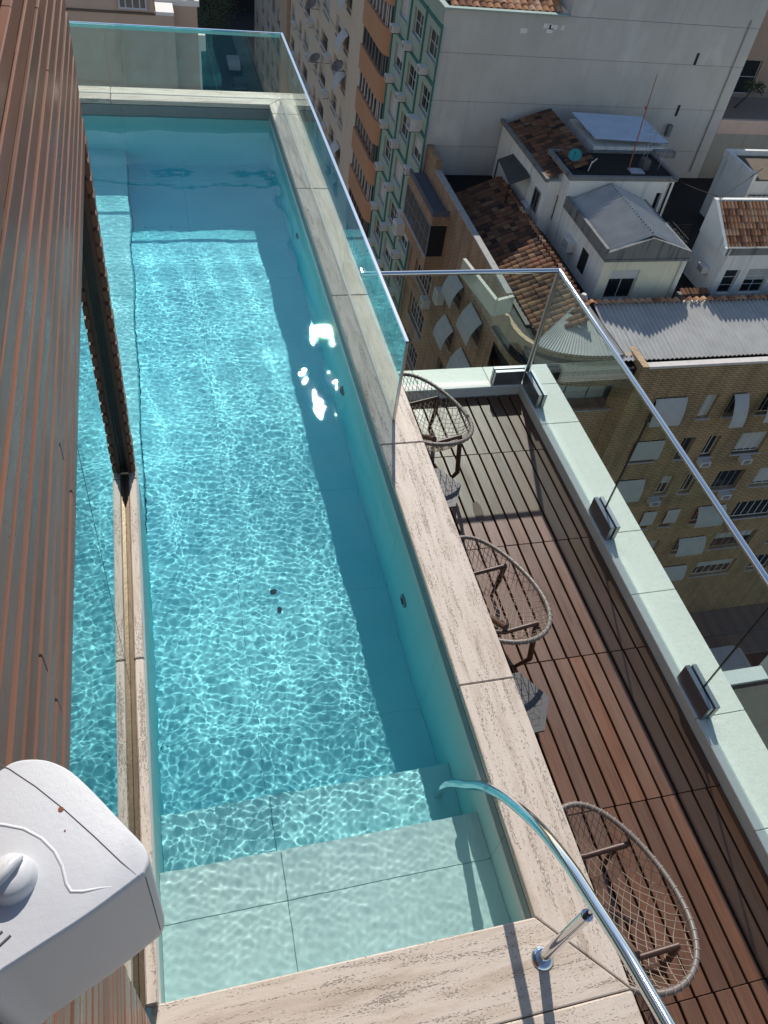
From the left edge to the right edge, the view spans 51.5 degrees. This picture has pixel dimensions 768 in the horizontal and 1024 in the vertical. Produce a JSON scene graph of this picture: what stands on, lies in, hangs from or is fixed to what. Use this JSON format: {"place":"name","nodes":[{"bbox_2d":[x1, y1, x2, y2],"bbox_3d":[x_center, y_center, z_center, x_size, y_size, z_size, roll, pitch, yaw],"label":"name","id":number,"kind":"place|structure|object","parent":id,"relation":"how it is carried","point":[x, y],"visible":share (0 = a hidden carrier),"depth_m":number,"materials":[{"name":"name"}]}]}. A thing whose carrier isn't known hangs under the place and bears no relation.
{"place":"outdoors","nodes":[
{"label":"outdoors","id":0,"kind":"place"},
{"bbox_2d":[65,0,205,114],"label":"pinkish building","id":1,"kind":"structure","parent":0,"point":[152,59],"depth_m":26.52,"materials":[{"name":"beige paint"}]},
{"bbox_2d":[118,0,146,9],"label":"window","id":2,"kind":"structure","parent":1,"relation":"in","point":[122,4],"depth_m":25.41,"materials":[{"name":"white glass"}]},
{"bbox_2d":[197,0,254,11],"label":"street end building","id":3,"kind":"structure","parent":0,"point":[242,5],"depth_m":131.31,"materials":[{"name":"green glass"}]},
{"bbox_2d":[197,5,767,666],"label":"street ground","id":4,"kind":"structure","parent":0,"point":[223,75],"depth_m":117.96,"materials":[{"name":"grey asphalt"}]},
{"bbox_2d":[197,0,245,66],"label":"street tree","id":5,"kind":"object","parent":4,"relation":"on","point":[216,22],"visible":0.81,"depth_m":109.93,"materials":[{"name":"green plant"}]},
{"bbox_2d":[226,55,240,70],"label":"parked car","id":6,"kind":"object","parent":4,"relation":"on","point":[233,62],"visible":1,"depth_m":113.88,"materials":[{"name":"paint"}]},
{"bbox_2d":[232,77,247,91],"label":"parked car","id":7,"kind":"object","parent":4,"relation":"on","point":[239,84],"visible":0.81,"depth_m":108.83,"materials":[{"name":"paint"}]},
{"bbox_2d":[254,0,290,92],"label":"brown beige block","id":8,"kind":"structure","parent":4,"relation":"on","point":[271,57],"depth_m":99.69,"materials":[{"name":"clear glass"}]},
{"bbox_2d":[288,0,363,230],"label":"beige building","id":9,"kind":"structure","parent":4,"relation":"on","point":[336,31],"depth_m":71.23,"materials":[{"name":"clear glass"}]},
{"bbox_2d":[326,172,337,197],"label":"window","id":10,"kind":"structure","parent":9,"relation":"in","point":[331,179],"depth_m":72.44,"materials":[{"name":"white glass"}]},
{"bbox_2d":[327,140,339,165],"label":"window","id":11,"kind":"structure","parent":9,"relation":"in","point":[334,146],"depth_m":70.33,"materials":[{"name":"white glass"}]},
{"bbox_2d":[332,68,345,95],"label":"window","id":12,"kind":"structure","parent":9,"relation":"in","point":[339,74],"depth_m":66.00,"materials":[{"name":"white glass"}]},
{"bbox_2d":[334,28,348,57],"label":"window","id":13,"kind":"structure","parent":9,"relation":"in","point":[343,34],"depth_m":63.88,"materials":[{"name":"white glass"}]},
{"bbox_2d":[344,0,394,271],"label":"orange building","id":14,"kind":"structure","parent":4,"relation":"on","point":[378,15],"depth_m":58.78,"materials":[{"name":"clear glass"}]},
{"bbox_2d":[363,0,767,407],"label":"green building","id":15,"kind":"structure","parent":4,"relation":"on","point":[490,64],"depth_m":47.18,"materials":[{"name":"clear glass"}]},
{"bbox_2d":[381,139,390,167],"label":"window","id":16,"kind":"structure","parent":15,"relation":"in","point":[388,149],"depth_m":55.71,"materials":[{"name":"white glass"}]},
{"bbox_2d":[386,93,396,123],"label":"window","id":17,"kind":"structure","parent":15,"relation":"in","point":[393,101],"depth_m":53.53,"materials":[{"name":"white glass"}]},
{"bbox_2d":[392,44,402,76],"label":"window","id":18,"kind":"structure","parent":15,"relation":"in","point":[399,58],"depth_m":51.36,"materials":[{"name":"white glass"}]},
{"bbox_2d":[392,159,402,189],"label":"window","id":19,"kind":"structure","parent":15,"relation":"in","point":[399,168],"depth_m":53.67,"materials":[{"name":"white glass"}]},
{"bbox_2d":[398,114,407,145],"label":"window","id":20,"kind":"structure","parent":15,"relation":"in","point":[404,130],"depth_m":51.56,"materials":[{"name":"white glass"}]},
{"bbox_2d":[398,0,409,25],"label":"window","id":21,"kind":"structure","parent":15,"relation":"in","point":[405,9],"depth_m":49.25,"materials":[{"name":"white glass"}]},
{"bbox_2d":[401,40,412,51],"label":"air conditioner","id":22,"kind":"object","parent":15,"relation":"attached to","point":[406,46],"visible":1,"depth_m":48.20,"materials":[{"name":"metal"}]},
{"bbox_2d":[404,63,415,97],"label":"window","id":23,"kind":"structure","parent":15,"relation":"in","point":[412,73],"depth_m":49.30,"materials":[{"name":"white glass"}]},
{"bbox_2d":[406,114,422,131],"bbox_3d":[1.823,-23.435,47.979,0.748,0.750,0.850,-5,49,-14],"label":"air conditioner","id":24,"kind":"object","parent":15,"relation":"attached to","point":[414,122],"visible":1,"depth_m":47.74,"materials":[{"name":"metal"}]},
{"bbox_2d":[410,135,421,168],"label":"window","id":25,"kind":"structure","parent":15,"relation":"in","point":[418,145],"depth_m":49.43,"materials":[{"name":"white glass"}]},
{"bbox_2d":[411,9,423,44],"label":"window","id":26,"kind":"structure","parent":15,"relation":"in","point":[419,19],"depth_m":47.13,"materials":[{"name":"white glass"}]},
{"bbox_2d":[417,64,428,75],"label":"air conditioner","id":27,"kind":"object","parent":15,"relation":"attached to","point":[422,69],"visible":1,"depth_m":45.85,"materials":[{"name":"metal"}]},
{"bbox_2d":[417,84,429,119],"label":"window","id":28,"kind":"structure","parent":15,"relation":"in","point":[426,94],"depth_m":47.27,"materials":[{"name":"white glass"}]},
{"bbox_2d":[425,28,438,65],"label":"window","id":29,"kind":"structure","parent":15,"relation":"in","point":[434,37],"depth_m":45.09,"materials":[{"name":"white glass"}]},
{"bbox_2d":[689,20,751,171],"bbox_3d":[20.974,-25.748,49.893,0.078,9.000,0.076,-5,49,-14],"label":"pipe","id":30,"kind":"object","parent":15,"relation":"attached to","point":[721,94],"visible":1,"depth_m":49.55,"materials":[{"name":"grey metal"}]},
{"bbox_2d":[716,10,767,134],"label":"terrace building","id":31,"kind":"structure","parent":15,"relation":"on","point":[748,114],"depth_m":54.70,"materials":[{"name":"beige paint"}]},
{"bbox_2d":[733,60,761,93],"bbox_3d":[24.705,-30.440,55.592,2.800,2.200,0.050,-5,49,-14],"label":"window","id":32,"kind":"structure","parent":31,"relation":"in","point":[751,67],"depth_m":55.67,"materials":[{"name":"black glass"}]},
{"bbox_2d":[734,76,765,107],"bbox_3d":[25.116,-28.626,54.486,1.638,1.975,1.490,15,47,4],"label":"terrace palm","id":33,"kind":"object","parent":31,"relation":"on","point":[750,84],"visible":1,"depth_m":54.07,"materials":[{"name":"green plant"}]},
{"bbox_2d":[393,144,767,612],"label":"brick building","id":34,"kind":"structure","parent":4,"relation":"on","point":[697,367],"depth_m":42.61,"materials":[{"name":"brown brick"}]},
{"bbox_2d":[392,218,405,235],"bbox_3d":[0.934,-18.060,50.529,0.604,0.850,0.800,-5,49,-14],"label":"air conditioner","id":35,"kind":"object","parent":34,"relation":"attached to","point":[398,227],"visible":1,"depth_m":50.27,"materials":[{"name":"metal"}]},
{"bbox_2d":[400,332,416,370],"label":"window","id":36,"kind":"structure","parent":34,"relation":"in","point":[411,352],"depth_m":55.48,"materials":[{"name":"grey glass"}]},
{"bbox_2d":[406,295,423,342],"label":"window","id":37,"kind":"structure","parent":34,"relation":"in","point":[416,313],"depth_m":53.46,"materials":[{"name":"grey glass"}]},
{"bbox_2d":[402,183,430,257],"bbox_3d":[1.923,-17.602,47.871,0.100,2.000,5.420,-5,49,-14],"label":"window","id":38,"kind":"structure","parent":34,"relation":"in","point":[413,213],"depth_m":47.77,"materials":[{"name":"grey glass"}]},
{"bbox_2d":[414,263,431,296],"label":"window","id":39,"kind":"structure","parent":34,"relation":"in","point":[425,280],"depth_m":51.28,"materials":[{"name":"grey glass"}]},
{"bbox_2d":[419,295,430,309],"bbox_3d":[2.563,-13.182,50.172,0.504,0.650,0.700,-5,49,-14],"label":"air conditioner","id":40,"kind":"object","parent":34,"relation":"attached to","point":[424,302],"visible":1,"depth_m":49.97,"materials":[{"name":"metal"}]},
{"bbox_2d":[432,286,443,305],"bbox_3d":[3.264,-12.866,47.481,0.504,0.950,0.700,-5,49,-14],"label":"air conditioner","id":41,"kind":"object","parent":34,"relation":"attached to","point":[438,298],"visible":0.93,"depth_m":47.28,"materials":[{"name":"metal"}]},
{"bbox_2d":[433,314,453,353],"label":"window","id":42,"kind":"structure","parent":34,"relation":"in","point":[443,330],"depth_m":47.02,"materials":[{"name":"white fabric"}]},
{"bbox_2d":[441,275,463,311],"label":"window","id":43,"kind":"structure","parent":34,"relation":"in","point":[453,286],"depth_m":44.87,"materials":[{"name":"white fabric"}]},
{"bbox_2d":[446,347,471,368],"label":"window","id":44,"kind":"structure","parent":34,"relation":"in","point":[459,359],"depth_m":44.93,"materials":[{"name":"white fabric"}]},
{"bbox_2d":[456,303,482,347],"bbox_3d":[4.698,-10.057,42.914,0.940,1.590,1.960,-5,49,-14],"label":"awning","id":45,"kind":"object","parent":34,"relation":"in","point":[469,321],"depth_m":42.78,"materials":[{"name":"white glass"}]},
{"bbox_2d":[490,154,529,217],"bbox_3d":[7.336,-19.066,46.511,1.202,2.580,3.347,0,48,-9],"label":"dark lean to","id":46,"kind":"object","parent":34,"relation":"on","point":[514,169],"visible":0.88,"depth_m":45.67,"materials":[{"name":"metal"}]},
{"bbox_2d":[491,108,595,235],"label":"tiled back house","id":47,"kind":"structure","parent":34,"relation":"on","point":[528,143],"depth_m":45.00,"materials":[{"name":"white concrete"}]},
{"bbox_2d":[530,186,540,213],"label":"window","id":48,"kind":"structure","parent":47,"relation":"in","point":[536,194],"depth_m":44.47,"materials":[{"name":"black glass"}]},
{"bbox_2d":[546,149,678,244],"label":"tall white house","id":49,"kind":"structure","parent":34,"relation":"on","point":[642,177],"depth_m":43.57,"materials":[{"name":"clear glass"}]},
{"bbox_2d":[568,148,581,164],"bbox_3d":[10.203,-18.991,42.751,0.677,0.861,0.622,-5,49,-14],"label":"satellite dish","id":50,"kind":"object","parent":49,"relation":"on","point":[574,154],"visible":1,"depth_m":42.66,"materials":[{"name":"metal"}]},
{"bbox_2d":[565,112,675,158],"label":"shiny tin roof","id":51,"kind":"structure","parent":49,"relation":"on","point":[591,131],"depth_m":45.67,"materials":[{"name":"metal"}]},
{"bbox_2d":[641,127,672,169],"bbox_3d":[14.898,-20.010,43.734,1.891,1.911,1.114,11,47,1],"label":"television aerial","id":52,"kind":"object","parent":49,"relation":"on","point":[657,143],"visible":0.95,"depth_m":43.44,"materials":[{"name":"grey metal"}]},
{"bbox_2d":[553,183,691,300],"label":"white roof house","id":53,"kind":"structure","parent":34,"relation":"on","point":[629,245],"depth_m":41.18,"materials":[{"name":"white paint"}]},
{"bbox_2d":[561,234,575,252],"bbox_3d":[9.914,-14.426,42.844,0.404,0.650,0.900,-5,49,-14],"label":"air conditioner","id":54,"kind":"object","parent":53,"relation":"attached to","point":[568,243],"visible":1,"depth_m":42.64,"materials":[{"name":"metal"}]},
{"bbox_2d":[601,278,635,300],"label":"window","id":55,"kind":"structure","parent":53,"relation":"in","point":[616,288],"depth_m":41.48,"materials":[{"name":"black glass"}]},
{"bbox_2d":[615,479,645,502],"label":"window","id":56,"kind":"structure","parent":34,"relation":"in","point":[630,490],"depth_m":43.99,"materials":[{"name":"white glass"}]},
{"bbox_2d":[624,440,665,464],"bbox_3d":[13.789,-3.209,42.191,1.810,1.640,0.460,-5,49,-14],"label":"window","id":57,"kind":"structure","parent":34,"relation":"in","point":[644,450],"depth_m":41.94,"materials":[{"name":"white glass"}]},
{"bbox_2d":[638,511,657,529],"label":"window","id":58,"kind":"structure","parent":34,"relation":"in","point":[648,517],"depth_m":46.79,"materials":[{"name":"white glass"}]},
{"bbox_2d":[646,497,660,506],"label":"air conditioner","id":59,"kind":"object","parent":34,"relation":"attached to","point":[653,501],"visible":1,"depth_m":45.26,"materials":[{"name":"metal"}]},
{"bbox_2d":[652,476,671,496],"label":"window","id":60,"kind":"structure","parent":34,"relation":"in","point":[665,480],"depth_m":45.23,"materials":[{"name":"white glass"}]},
{"bbox_2d":[644,397,687,427],"bbox_3d":[14.168,-5.074,39.974,1.810,1.640,0.690,-5,49,-14],"label":"window","id":61,"kind":"structure","parent":34,"relation":"in","point":[672,409],"depth_m":39.72,"materials":[{"name":"white glass"}]},
{"bbox_2d":[657,509,680,527],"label":"window","id":62,"kind":"structure","parent":34,"relation":"in","point":[671,515],"depth_m":47.18,"materials":[{"name":"white glass"}]},
{"bbox_2d":[663,565,686,580],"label":"window","id":63,"kind":"structure","parent":34,"relation":"in","point":[676,572],"depth_m":51.97,"materials":[{"name":"white glass"}]},
{"bbox_2d":[672,437,693,460],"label":"window","id":64,"kind":"structure","parent":34,"relation":"in","point":[686,442],"depth_m":42.92,"materials":[{"name":"black glass"}]},
{"bbox_2d":[676,474,693,494],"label":"window","id":65,"kind":"structure","parent":34,"relation":"in","point":[690,477],"depth_m":45.66,"materials":[{"name":"clear glass"}]},
{"bbox_2d":[668,536,705,556],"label":"window","id":66,"kind":"structure","parent":34,"relation":"in","point":[686,546],"depth_m":49.77,"materials":[{"name":"white glass"}]},
{"bbox_2d":[696,458,711,467],"bbox_3d":[17.550,-2.705,43.729,0.620,0.430,0.454,-5,49,-14],"label":"air conditioner","id":67,"kind":"object","parent":34,"relation":"attached to","point":[703,462],"visible":1,"depth_m":43.57,"materials":[{"name":"metal"}]},
{"bbox_2d":[693,395,716,420],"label":"window","id":68,"kind":"structure","parent":34,"relation":"in","point":[709,400],"depth_m":40.92,"materials":[{"name":"white glass"}]},
{"bbox_2d":[687,504,726,527],"bbox_3d":[19.480,0.242,47.942,1.960,1.640,0.840,-5,49,-14],"label":"window","id":69,"kind":"structure","parent":34,"relation":"in","point":[706,516],"depth_m":47.63,"materials":[{"name":"white glass"}]},
{"bbox_2d":[697,435,718,458],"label":"window","id":70,"kind":"structure","parent":34,"relation":"in","point":[712,439],"depth_m":43.46,"materials":[{"name":"clear glass"}]},
{"bbox_2d":[688,558,733,578],"bbox_3d":[21.951,3.657,53.209,3.160,1.620,0.320,-5,49,-14],"label":"window","id":71,"kind":"structure","parent":34,"relation":"in","point":[718,565],"depth_m":53.46,"materials":[{"name":"grey glass"}]},
{"bbox_2d":[717,490,731,499],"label":"air conditioner","id":72,"kind":"object","parent":34,"relation":"attached to","point":[724,495],"visible":1,"depth_m":46.41,"materials":[{"name":"metal"}]},
{"bbox_2d":[683,198,767,297],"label":"tiled tower house","id":73,"kind":"structure","parent":34,"relation":"on","point":[730,248],"depth_m":41.88,"materials":[{"name":"white paint"}]},
{"bbox_2d":[696,262,709,274],"bbox_3d":[17.104,-13.076,42.732,0.404,0.450,0.600,-5,49,-14],"label":"air conditioner","id":74,"kind":"object","parent":73,"relation":"attached to","point":[702,268],"visible":1,"depth_m":42.58,"materials":[{"name":"metal"}]},
{"bbox_2d":[716,270,738,292],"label":"window","id":75,"kind":"structure","parent":73,"relation":"in","point":[730,275],"depth_m":42.82,"materials":[{"name":"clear glass"}]},
{"bbox_2d":[738,269,767,291],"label":"window","id":76,"kind":"structure","parent":73,"relation":"in","point":[754,279],"depth_m":43.22,"materials":[{"name":"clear glass"}]},
{"bbox_2d":[710,470,742,491],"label":"window","id":77,"kind":"structure","parent":34,"relation":"in","point":[724,478],"depth_m":46.21,"materials":[{"name":"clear glass"}]},
{"bbox_2d":[706,530,753,550],"bbox_3d":[22.304,1.706,51.065,3.160,1.620,0.320,-5,49,-14],"label":"window","id":78,"kind":"structure","parent":34,"relation":"in","point":[722,538],"depth_m":51.28,"materials":[{"name":"grey glass"}]},
{"bbox_2d":[720,393,749,427],"bbox_3d":[18.088,-5.287,40.813,0.890,1.640,1.090,-5,49,-14],"label":"window","id":79,"kind":"structure","parent":34,"relation":"in","point":[739,402],"depth_m":40.61,"materials":[{"name":"white glass"}]},
{"bbox_2d":[737,454,752,464],"bbox_3d":[20.136,-2.916,44.408,0.620,0.430,0.454,-5,49,-14],"label":"air conditioner","id":80,"kind":"object","parent":34,"relation":"attached to","point":[744,459],"visible":1,"depth_m":44.25,"materials":[{"name":"metal"}]},
{"bbox_2d":[729,432,766,455],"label":"window","id":81,"kind":"structure","parent":34,"relation":"in","point":[748,441],"depth_m":44.06,"materials":[{"name":"white glass"}]},
{"bbox_2d":[730,499,767,519],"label":"window","id":82,"kind":"structure","parent":34,"relation":"in","point":[758,506],"depth_m":49.16,"materials":[{"name":"black glass"}]},
{"bbox_2d":[744,554,767,570],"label":"window","id":83,"kind":"structure","parent":34,"relation":"in","point":[762,559],"depth_m":54.37,"materials":[{"name":"black glass"}]},
{"bbox_2d":[747,467,767,487],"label":"window","id":84,"kind":"structure","parent":34,"relation":"in","point":[762,476],"depth_m":46.90,"materials":[{"name":"white glass"}]},
{"bbox_2d":[753,393,767,422],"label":"window","id":85,"kind":"structure","parent":34,"relation":"in","point":[764,405],"depth_m":41.90,"materials":[{"name":"black glass"}]},
{"bbox_2d":[710,645,751,671],"bbox_3d":[22.699,10.247,53.915,4.200,1.420,1.860,-5,49,-14],"label":"parked car","id":86,"kind":"object","parent":4,"relation":"on","point":[737,659],"visible":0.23,"depth_m":53.51,"materials":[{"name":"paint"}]},
{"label":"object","id":87,"kind":"object","parent":4,"relation":"on","visible":0},
{"bbox_2d":[81,103,531,1023],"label":"swimming pool","id":88,"kind":"structure","parent":87,"relation":"on","point":[247,113],"depth_m":4.74,"materials":[{"name":"stone"}]},
{"bbox_2d":[82,114,522,1003],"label":"pool water","id":89,"kind":"structure","parent":88,"relation":"in","point":[316,804],"depth_m":4.25,"materials":[{"name":"blue liquid"}]},
{"bbox_2d":[78,86,643,1023],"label":"travertine coping","id":90,"kind":"object","parent":88,"relation":"on","point":[490,976],"visible":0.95,"depth_m":3.49,"materials":[{"name":"stone"}]},
{"bbox_2d":[0,0,150,1023],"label":"slatted house front","id":91,"kind":"structure","parent":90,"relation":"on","point":[48,212],"depth_m":1.61,"materials":[{"name":"brown wood"}]},
{"bbox_2d":[0,760,163,1023],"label":"air conditioner","id":92,"kind":"object","parent":91,"relation":"attached to","point":[81,910],"depth_m":0.80,"materials":[{"name":"white plastic"}]},
{"bbox_2d":[70,230,145,1011],"bbox_3d":[-1.065,0.207,3.012,0.044,1.903,2.830,-5,49,-14],"label":"sliding glass door","id":93,"kind":"structure","parent":91,"relation":"attached to","point":[103,754],"depth_m":2.98,"materials":[{"name":"glass"}]},
{"bbox_2d":[69,21,408,420],"bbox_3d":[-2.052,-2.544,6.192,3.274,0.649,5.134,-5,49,-14],"label":"pool glass railing","id":94,"kind":"object","parent":90,"relation":"on","point":[201,31],"visible":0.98,"depth_m":6.95,"materials":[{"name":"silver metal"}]},
{"bbox_2d":[462,780,675,1023],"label":"pool handrail","id":95,"kind":"object","parent":90,"relation":"on","point":[542,957],"visible":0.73,"depth_m":2.75,"materials":[{"name":"silver metal"}]},
{"bbox_2d":[397,364,767,875],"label":"deck parapet","id":96,"kind":"structure","parent":87,"relation":"on","point":[732,745],"depth_m":6.02,"materials":[{"name":"stone"}]},
{"bbox_2d":[359,268,767,719],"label":"deck glass railing","id":97,"kind":"object","parent":96,"relation":"on","point":[698,692],"visible":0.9,"depth_m":6.26,"materials":[{"name":"metal"}]},
{"bbox_2d":[232,35,767,653],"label":"pavement","id":98,"kind":"structure","parent":0,"point":[724,627],"depth_m":57.23,"materials":[{"name":"grey concrete"}]},
{"bbox_2d":[409,394,767,1023],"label":"deck","id":99,"kind":"structure","parent":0,"point":[616,738],"depth_m":5.33,"materials":[{"name":"brown wood"}]},
{"bbox_2d":[398,373,473,477],"bbox_3d":[0.297,-0.740,6.650,0.736,0.705,1.259,-5,49,-14],"label":"lounge chair","id":100,"kind":"object","parent":99,"relation":"on","point":[439,445],"visible":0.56,"depth_m":6.65,"materials":[{"name":"wicker"}]},
{"bbox_2d":[434,468,460,508],"bbox_3d":[0.343,-0.038,6.207,0.469,0.422,0.418,-5,49,-14],"label":"side table","id":101,"kind":"object","parent":99,"relation":"on","point":[450,486],"visible":0.21,"depth_m":6.08,"materials":[{"name":"metal"}]},
{"bbox_2d":[460,535,552,667],"bbox_3d":[0.693,0.613,5.484,0.715,0.705,1.139,-5,49,-14],"label":"lounge chair","id":102,"kind":"object","parent":99,"relation":"on","point":[500,623],"visible":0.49,"depth_m":5.48,"materials":[{"name":"wicker"}]},
{"bbox_2d":[512,672,548,733],"bbox_3d":[0.775,1.319,5.043,0.469,0.422,0.418,-5,49,-14],"label":"side table","id":103,"kind":"object","parent":99,"relation":"on","point":[534,698],"visible":0.22,"depth_m":4.92,"materials":[{"name":"metal"}]},
{"bbox_2d":[562,801,700,997],"bbox_3d":[1.167,2.073,4.248,0.715,0.685,1.039,-5,49,-14],"label":"lounge chair","id":104,"kind":"object","parent":99,"relation":"on","point":[671,949],"visible":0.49,"depth_m":4.25,"materials":[{"name":"wicker"}]},
{"bbox_2d":[666,220,692,244],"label":"roof balcony","id":105,"kind":"structure","parent":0,"point":[677,233],"depth_m":43.41,"materials":[{"name":"metal"}]},
{"bbox_2d":[674,287,709,301],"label":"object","id":106,"kind":"structure","parent":0,"point":[698,292],"depth_m":42.20,"materials":[{"name":"ceramic"}]},
{"bbox_2d":[700,149,767,216],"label":"blue white house","id":107,"kind":"structure","parent":0,"point":[737,167],"depth_m":47.09,"materials":[{"name":"paint"}]},
{"bbox_2d":[723,655,767,749],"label":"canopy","id":108,"kind":"object","parent":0,"point":[749,685],"visible":0.41,"depth_m":13.76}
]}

